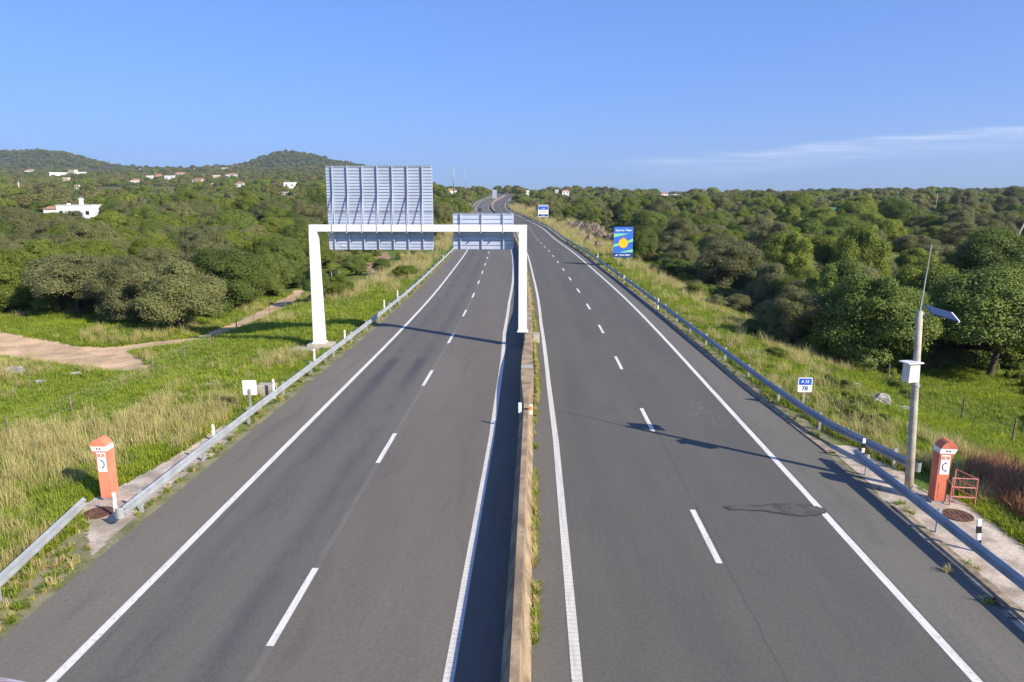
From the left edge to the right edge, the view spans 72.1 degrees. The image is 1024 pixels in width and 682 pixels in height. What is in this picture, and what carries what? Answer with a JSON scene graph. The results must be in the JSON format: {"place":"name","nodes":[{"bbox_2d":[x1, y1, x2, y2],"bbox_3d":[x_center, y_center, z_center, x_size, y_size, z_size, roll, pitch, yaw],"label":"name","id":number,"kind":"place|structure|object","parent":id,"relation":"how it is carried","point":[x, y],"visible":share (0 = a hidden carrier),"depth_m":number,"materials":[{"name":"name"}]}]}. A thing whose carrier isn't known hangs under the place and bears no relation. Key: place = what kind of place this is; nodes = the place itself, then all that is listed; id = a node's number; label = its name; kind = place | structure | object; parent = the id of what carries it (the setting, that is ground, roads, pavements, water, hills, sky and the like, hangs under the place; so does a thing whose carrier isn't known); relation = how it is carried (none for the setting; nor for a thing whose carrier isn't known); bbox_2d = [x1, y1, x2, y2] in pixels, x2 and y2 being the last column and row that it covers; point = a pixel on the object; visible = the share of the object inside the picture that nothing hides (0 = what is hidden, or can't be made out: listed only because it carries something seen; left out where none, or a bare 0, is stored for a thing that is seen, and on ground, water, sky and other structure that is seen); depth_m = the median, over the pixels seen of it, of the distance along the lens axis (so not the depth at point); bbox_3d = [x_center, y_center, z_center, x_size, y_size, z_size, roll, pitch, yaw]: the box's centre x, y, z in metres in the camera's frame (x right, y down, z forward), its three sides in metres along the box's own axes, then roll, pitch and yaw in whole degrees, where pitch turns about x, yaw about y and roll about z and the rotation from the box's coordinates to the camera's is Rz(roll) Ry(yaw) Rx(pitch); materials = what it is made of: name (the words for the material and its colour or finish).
{"place":"outdoors","nodes":[
{"label":"outdoors","id":0,"kind":"place"},
{"bbox_2d":[0,290,303,371],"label":"dirt track","id":1,"kind":"structure","parent":0,"point":[110,358],"depth_m":49.27,"materials":[{"name":"beige soil"}]},
{"bbox_2d":[0,152,1021,544],"bbox_3d":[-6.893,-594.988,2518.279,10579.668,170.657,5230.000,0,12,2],"label":"ground","id":2,"kind":"structure","parent":0,"point":[920,480],"depth_m":81.01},
{"bbox_2d":[0,206,44,232],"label":"olive tree","id":3,"kind":"object","parent":2,"relation":"on","point":[19,218],"visible":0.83,"depth_m":134.57,"materials":[{"name":"green plant"}]},
{"bbox_2d":[0,497,86,600],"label":"guardrail","id":4,"kind":"object","parent":2,"relation":"on","point":[19,562],"visible":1,"depth_m":17.38,"materials":[{"name":"metal"}]},
{"bbox_2d":[0,528,91,637],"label":"verge strip","id":5,"kind":"object","parent":2,"relation":"on","point":[26,592],"visible":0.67,"depth_m":16.75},
{"bbox_2d":[51,238,93,254],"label":"broadleaf tree","id":6,"kind":"object","parent":2,"relation":"on","point":[70,247],"visible":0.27,"depth_m":78.01,"materials":[{"name":"green plant"}]},
{"bbox_2d":[56,197,100,218],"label":"house","id":7,"kind":"structure","parent":2,"relation":"on","point":[88,211],"depth_m":262.98,"materials":[{"name":"white paint"}]},
{"bbox_2d":[55,220,125,245],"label":"olive tree","id":8,"kind":"object","parent":2,"relation":"on","point":[83,231],"visible":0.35,"depth_m":93.65,"materials":[{"name":"green plant"}]},
{"bbox_2d":[81,238,129,256],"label":"broadleaf tree","id":9,"kind":"object","parent":2,"relation":"on","point":[95,246],"visible":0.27,"depth_m":79.49,"materials":[{"name":"green plant"}]},
{"bbox_2d":[123,205,163,227],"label":"carob tree","id":10,"kind":"object","parent":2,"relation":"on","point":[138,215],"visible":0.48,"depth_m":147.00,"materials":[{"name":"green plant"}]},
{"bbox_2d":[127,236,182,256],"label":"broadleaf tree","id":11,"kind":"object","parent":2,"relation":"on","point":[139,244],"visible":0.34,"depth_m":81.49,"materials":[{"name":"green plant"}]},
{"bbox_2d":[80,426,237,553],"bbox_3d":[-11.593,4.393,23.035,2.200,0.031,10.400,0,12,2],"label":"gravel apron","id":12,"kind":"object","parent":2,"relation":"on","point":[102,530],"visible":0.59,"depth_m":21.35,"materials":[{"name":"stone"}]},
{"bbox_2d":[83,506,113,518],"bbox_3d":[-11.905,4.936,20.218,0.800,0.037,0.800,0,12,2],"label":"manhole cover","id":13,"kind":"object","parent":12,"relation":"on","point":[98,512],"visible":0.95,"depth_m":20.20,"materials":[{"name":"metal"}]},
{"bbox_2d":[89,435,120,500],"bbox_3d":[-12.187,3.824,21.051,0.540,1.970,0.402,0,12,0],"label":"emergency phone","id":14,"kind":"object","parent":12,"relation":"on","point":[102,447],"visible":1,"depth_m":20.92,"materials":[{"name":"orange paint"}]},
{"bbox_2d":[132,246,186,272],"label":"olive tree","id":15,"kind":"object","parent":2,"relation":"on","point":[162,255],"visible":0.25,"depth_m":69.34,"materials":[{"name":"green plant"}]},
{"bbox_2d":[159,201,196,217],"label":"olive tree","id":16,"kind":"object","parent":2,"relation":"on","point":[181,209],"visible":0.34,"depth_m":169.23,"materials":[{"name":"green plant"}]},
{"bbox_2d":[173,225,233,251],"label":"olive tree","id":17,"kind":"object","parent":2,"relation":"on","point":[189,233],"visible":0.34,"depth_m":85.56,"materials":[{"name":"green plant"}]},
{"bbox_2d":[175,236,234,262],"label":"olive tree","id":18,"kind":"object","parent":2,"relation":"on","point":[198,242],"visible":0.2,"depth_m":72.90,"materials":[{"name":"green plant"}]},
{"bbox_2d":[184,246,231,276],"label":"carob tree","id":19,"kind":"object","parent":2,"relation":"on","point":[201,259],"visible":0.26,"depth_m":68.81,"materials":[{"name":"green plant"}]},
{"bbox_2d":[205,208,258,228],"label":"carob tree","id":20,"kind":"object","parent":2,"relation":"on","point":[234,218],"visible":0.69,"depth_m":130.17,"materials":[{"name":"green plant"}]},
{"bbox_2d":[0,211,472,638],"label":"verge strip","id":21,"kind":"object","parent":2,"relation":"on","point":[175,487],"visible":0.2,"depth_m":22.92,"materials":[{"name":"grey gravel"}]},
{"bbox_2d":[221,229,252,251],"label":"broadleaf tree","id":22,"kind":"object","parent":2,"relation":"on","point":[233,237],"visible":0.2,"depth_m":96.16,"materials":[{"name":"green plant"}]},
{"bbox_2d":[0,193,522,681],"bbox_3d":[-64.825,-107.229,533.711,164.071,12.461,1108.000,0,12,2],"label":"carriageway","id":23,"kind":"structure","parent":2,"relation":"on","point":[382,547],"depth_m":18.63,"materials":[{"name":"grey asphalt"}]},
{"bbox_2d":[46,193,490,681],"bbox_3d":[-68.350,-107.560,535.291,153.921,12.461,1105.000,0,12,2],"label":"road marking","id":24,"kind":"object","parent":23,"relation":"on","point":[90,642],"visible":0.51,"depth_m":18.62,"materials":[{"name":"paint"}]},
{"bbox_2d":[266,201,488,645],"bbox_3d":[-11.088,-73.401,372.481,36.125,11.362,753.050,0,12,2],"label":"road marking","id":25,"kind":"object","parent":23,"relation":"on","point":[289,612],"visible":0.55,"depth_m":16.22,"materials":[{"name":"paint"}]},
{"bbox_2d":[442,194,513,681],"bbox_3d":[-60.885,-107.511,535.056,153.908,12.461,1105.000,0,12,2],"label":"road marking","id":26,"kind":"object","parent":23,"relation":"on","point":[451,662],"visible":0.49,"depth_m":18.57,"materials":[{"name":"paint"}]},
{"bbox_2d":[490,193,538,681],"bbox_3d":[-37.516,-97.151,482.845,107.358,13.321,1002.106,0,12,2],"label":"median barrier","id":27,"kind":"object","parent":23,"relation":"on","point":[516,660],"visible":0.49,"depth_m":17.44,"materials":[{"name":"concrete"}]},
{"bbox_2d":[257,216,294,233],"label":"broadleaf tree","id":28,"kind":"object","parent":2,"relation":"on","point":[272,224],"visible":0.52,"depth_m":140.40,"materials":[{"name":"green plant"}]},
{"bbox_2d":[257,235,304,267],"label":"carob tree","id":29,"kind":"object","parent":2,"relation":"on","point":[287,248],"visible":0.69,"depth_m":84.46,"materials":[{"name":"green plant"}]},
{"bbox_2d":[115,196,489,518],"bbox_3d":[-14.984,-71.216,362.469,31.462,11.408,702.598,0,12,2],"label":"guardrail","id":30,"kind":"object","parent":2,"relation":"on","point":[140,497],"visible":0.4,"depth_m":26.51,"materials":[{"name":"metal"}]},
{"bbox_2d":[280,219,327,245],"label":"carob tree","id":31,"kind":"object","parent":2,"relation":"on","point":[299,231],"visible":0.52,"depth_m":101.84,"materials":[{"name":"green plant"}]},
{"bbox_2d":[324,274,354,295],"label":"broadleaf tree","id":32,"kind":"object","parent":2,"relation":"on","point":[339,283],"visible":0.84,"depth_m":66.12,"materials":[{"name":"green plant"}]},
{"bbox_2d":[341,254,367,274],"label":"carob tree","id":33,"kind":"object","parent":2,"relation":"on","point":[356,263],"visible":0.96,"depth_m":88.72,"materials":[{"name":"green plant"}]},
{"bbox_2d":[292,166,527,350],"bbox_3d":[-6.080,-4.443,41.373,14.080,11.500,2.100,0,12,2],"label":"sign gantry","id":34,"kind":"object","parent":2,"relation":"on","point":[379,207],"visible":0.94,"depth_m":41.61,"materials":[{"name":"silver metal"}]},
{"bbox_2d":[613,227,632,263],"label":"billboard","id":35,"kind":"object","parent":2,"relation":"on","point":[623,242],"visible":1,"depth_m":90.58,"materials":[{"name":"metal"}]},
{"bbox_2d":[633,225,657,260],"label":"carob tree","id":36,"kind":"object","parent":2,"relation":"on","point":[644,238],"visible":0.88,"depth_m":101.09,"materials":[{"name":"green plant"}]},
{"bbox_2d":[628,209,669,229],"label":"carob tree","id":37,"kind":"object","parent":2,"relation":"on","point":[643,218],"visible":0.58,"depth_m":143.77,"materials":[{"name":"green plant"}]},
{"bbox_2d":[520,215,835,452],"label":"kerb","id":38,"kind":"structure","parent":2,"relation":"on","point":[797,426],"depth_m":34.81,"materials":[{"name":"concrete"}]},
{"bbox_2d":[656,217,702,251],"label":"olive tree","id":39,"kind":"object","parent":2,"relation":"on","point":[681,229],"visible":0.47,"depth_m":119.36,"materials":[{"name":"green plant"}]},
{"bbox_2d":[658,258,701,276],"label":"carob tree","id":40,"kind":"object","parent":2,"relation":"on","point":[678,266],"visible":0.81,"depth_m":85.83,"materials":[{"name":"green plant"}]},
{"bbox_2d":[663,240,699,261],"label":"olive tree","id":41,"kind":"object","parent":2,"relation":"on","point":[686,250],"visible":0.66,"depth_m":99.11,"materials":[{"name":"green plant"}]},
{"bbox_2d":[510,210,897,511],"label":"verge strip","id":42,"kind":"object","parent":2,"relation":"on","point":[803,422],"visible":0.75,"depth_m":30.40,"materials":[{"name":"grey gravel"}]},
{"bbox_2d":[507,194,921,471],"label":"guardrail","id":43,"kind":"object","parent":2,"relation":"on","point":[894,456],"visible":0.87,"depth_m":30.62,"materials":[{"name":"metal"}]},
{"bbox_2d":[697,232,737,253],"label":"olive tree","id":44,"kind":"object","parent":2,"relation":"on","point":[723,237],"visible":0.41,"depth_m":107.06,"materials":[{"name":"green plant"}]},
{"bbox_2d":[691,238,767,289],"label":"olive tree","id":45,"kind":"object","parent":2,"relation":"on","point":[737,262],"visible":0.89,"depth_m":78.02,"materials":[{"name":"green plant"}]},
{"bbox_2d":[724,293,757,312],"bbox_3d":[20.813,-3.391,64.687,3.734,1.884,3.318,-11,16,-43],"label":"olive tree","id":46,"kind":"object","parent":2,"relation":"on","point":[735,301],"visible":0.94,"depth_m":63.85,"materials":[{"name":"green plant"}]},
{"bbox_2d":[491,193,1023,681],"bbox_3d":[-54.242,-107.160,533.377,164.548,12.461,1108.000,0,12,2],"label":"carriageway","id":47,"kind":"structure","parent":2,"relation":"on","point":[661,595],"depth_m":18.58,"materials":[{"name":"grey asphalt"}]},
{"bbox_2d":[493,200,582,681],"bbox_3d":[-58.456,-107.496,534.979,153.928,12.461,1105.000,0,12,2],"label":"road marking","id":48,"kind":"structure","parent":47,"relation":"on","point":[575,661],"depth_m":18.57,"materials":[{"name":"paint"}]},
{"bbox_2d":[502,198,721,562],"bbox_3d":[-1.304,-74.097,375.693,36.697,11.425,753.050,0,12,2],"label":"road marking","id":49,"kind":"object","parent":47,"relation":"on","point":[712,549],"visible":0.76,"depth_m":19.71,"materials":[{"name":"paint"}]},
{"bbox_2d":[505,193,982,681],"bbox_3d":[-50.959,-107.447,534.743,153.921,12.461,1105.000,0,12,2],"label":"road marking","id":50,"kind":"structure","parent":47,"relation":"on","point":[964,667],"depth_m":18.57,"materials":[{"name":"paint"}]},
{"bbox_2d":[722,503,826,515],"bbox_3d":[7.643,4.903,20.455,2.950,0.001,0.850,0,12,2],"label":"road patch","id":51,"kind":"object","parent":47,"relation":"on","point":[778,512],"visible":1,"depth_m":20.39,"materials":[{"name":"grey asphalt"}]},
{"bbox_2d":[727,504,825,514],"bbox_3d":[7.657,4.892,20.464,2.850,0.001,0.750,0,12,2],"label":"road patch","id":52,"kind":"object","parent":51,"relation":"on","point":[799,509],"visible":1,"depth_m":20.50,"materials":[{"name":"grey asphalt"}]},
{"bbox_2d":[743,261,793,307],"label":"olive tree","id":53,"kind":"object","parent":2,"relation":"on","point":[771,275],"visible":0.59,"depth_m":65.95,"materials":[{"name":"green plant"}]},
{"bbox_2d":[749,221,790,247],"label":"olive tree","id":54,"kind":"object","parent":2,"relation":"on","point":[761,234],"visible":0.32,"depth_m":106.47,"materials":[{"name":"green plant"}]},
{"bbox_2d":[761,231,815,277],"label":"broadleaf tree","id":55,"kind":"object","parent":2,"relation":"on","point":[786,250],"visible":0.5,"depth_m":68.91,"materials":[{"name":"green plant"}]},
{"bbox_2d":[764,290,825,346],"bbox_3d":[18.791,-1.215,45.861,4.152,4.155,4.354,-4,12,-21],"label":"olive tree","id":56,"kind":"object","parent":2,"relation":"on","point":[791,312],"visible":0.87,"depth_m":44.78,"materials":[{"name":"green plant"}]},
{"bbox_2d":[774,278,816,300],"bbox_3d":[25.546,-3.032,60.727,5.508,4.719,5.440,-5,13,-22],"label":"olive tree","id":57,"kind":"object","parent":2,"relation":"on","point":[797,285],"visible":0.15,"depth_m":60.12,"materials":[{"name":"green plant"}]},
{"bbox_2d":[772,267,820,300],"bbox_3d":[26.415,-3.970,63.255,5.142,5.403,4.773,-4,12,-17],"label":"broadleaf tree","id":58,"kind":"object","parent":2,"relation":"on","point":[802,273],"visible":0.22,"depth_m":62.59,"materials":[{"name":"green plant"}]},
{"bbox_2d":[791,216,826,236],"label":"carob tree","id":59,"kind":"object","parent":2,"relation":"on","point":[812,225],"visible":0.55,"depth_m":124.40,"materials":[{"name":"green plant"}]},
{"bbox_2d":[801,233,836,264],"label":"broadleaf tree","id":60,"kind":"object","parent":2,"relation":"on","point":[821,250],"visible":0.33,"depth_m":76.07,"materials":[{"name":"green plant"}]},
{"bbox_2d":[803,255,863,340],"bbox_3d":[22.001,-2.222,48.215,5.072,7.344,4.690,3,12,14],"label":"carob tree","id":61,"kind":"object","parent":2,"relation":"on","point":[830,275],"visible":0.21,"depth_m":47.12,"materials":[{"name":"green plant"}]},
{"bbox_2d":[822,214,867,228],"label":"carob tree","id":62,"kind":"object","parent":2,"relation":"on","point":[842,221],"visible":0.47,"depth_m":129.32,"materials":[{"name":"green plant"}]},
{"bbox_2d":[835,200,866,218],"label":"carob tree","id":63,"kind":"object","parent":2,"relation":"on","point":[854,209],"visible":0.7,"depth_m":174.03,"materials":[{"name":"green plant"}]},
{"bbox_2d":[827,223,893,278],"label":"broadleaf tree","id":64,"kind":"object","parent":2,"relation":"on","point":[865,245],"visible":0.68,"depth_m":71.65,"materials":[{"name":"green plant"}]},
{"bbox_2d":[812,270,945,371],"bbox_3d":[22.565,-0.970,43.488,7.380,6.816,6.836,8,14,34],"label":"carob tree","id":65,"kind":"object","parent":2,"relation":"on","point":[879,313],"visible":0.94,"depth_m":42.06,"materials":[{"name":"green plant"}]},
{"bbox_2d":[871,217,907,242],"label":"broadleaf tree","id":66,"kind":"object","parent":2,"relation":"on","point":[894,229],"visible":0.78,"depth_m":138.28,"materials":[{"name":"green plant"}]},
{"bbox_2d":[880,199,926,225],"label":"carob tree","id":67,"kind":"object","parent":2,"relation":"on","point":[903,211],"visible":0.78,"depth_m":168.88,"materials":[{"name":"green plant"}]},
{"bbox_2d":[888,234,942,252],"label":"olive tree","id":68,"kind":"object","parent":2,"relation":"on","point":[900,244],"visible":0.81,"depth_m":114.32,"materials":[{"name":"green plant"}]},
{"bbox_2d":[893,247,940,270],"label":"broadleaf tree","id":69,"kind":"object","parent":2,"relation":"on","point":[915,255],"visible":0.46,"depth_m":83.27,"materials":[{"name":"green plant"}]},
{"bbox_2d":[827,444,1023,631],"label":"gravel apron","id":70,"kind":"object","parent":2,"relation":"on","point":[1000,544],"visible":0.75,"depth_m":18.98,"materials":[{"name":"gravel"}]},
{"bbox_2d":[899,244,959,488],"bbox_3d":[12.492,1.003,21.287,1.618,7.807,0.641,-1,12,-5],"label":"equipment pole","id":71,"kind":"object","parent":70,"relation":"on","point":[911,372],"visible":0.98,"depth_m":21.14,"materials":[{"name":"metal"}]},
{"bbox_2d":[926,438,957,503],"bbox_3d":[12.758,3.869,20.852,0.540,1.970,0.402,1,12,5],"label":"emergency phone","id":72,"kind":"object","parent":70,"relation":"on","point":[945,450],"visible":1,"depth_m":20.73,"materials":[{"name":"orange paint"}]},
{"bbox_2d":[942,509,973,521],"bbox_3d":[12.715,4.966,20.057,0.800,0.037,0.800,0,12,2],"label":"manhole cover","id":73,"kind":"object","parent":70,"relation":"on","point":[958,515],"visible":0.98,"depth_m":20.01,"materials":[{"name":"metal"}]},
{"bbox_2d":[948,469,978,507],"bbox_3d":[13.320,4.382,21.021,0.728,0.922,0.796,2,12,8],"label":"handrail","id":74,"kind":"object","parent":70,"relation":"on","point":[954,478],"visible":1,"depth_m":20.68,"materials":[{"name":"red metal"}]},
{"bbox_2d":[853,448,1023,590],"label":"guardrail","id":75,"kind":"object","parent":2,"relation":"on","point":[1011,574],"visible":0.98,"depth_m":18.61,"materials":[{"name":"metal"}]},
{"bbox_2d":[922,243,956,263],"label":"olive tree","id":76,"kind":"object","parent":2,"relation":"on","point":[939,252],"visible":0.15,"depth_m":84.50,"materials":[{"name":"green plant"}]},
{"bbox_2d":[930,222,980,248],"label":"olive tree","id":77,"kind":"object","parent":2,"relation":"on","point":[954,233],"visible":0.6,"depth_m":130.77,"materials":[{"name":"green plant"}]},
{"bbox_2d":[935,209,976,228],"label":"olive tree","id":78,"kind":"object","parent":2,"relation":"on","point":[961,216],"visible":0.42,"depth_m":147.82,"materials":[{"name":"green plant"}]},
{"bbox_2d":[893,505,1023,619],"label":"kerb","id":79,"kind":"structure","parent":2,"relation":"on","point":[987,584],"depth_m":17.32,"materials":[{"name":"concrete"}]},
{"bbox_2d":[924,262,1023,376],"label":"carob tree","id":80,"kind":"object","parent":2,"relation":"on","point":[986,306],"visible":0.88,"depth_m":41.26,"materials":[{"name":"green plant"}]},
{"bbox_2d":[942,224,1023,277],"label":"carob tree","id":81,"kind":"object","parent":2,"relation":"on","point":[986,247],"visible":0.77,"depth_m":68.66,"materials":[{"name":"green plant"}]},
{"bbox_2d":[0,0,1023,192],"label":"sky","id":82,"kind":"structure","parent":0,"point":[666,96],"materials":[{"name":"blue"}]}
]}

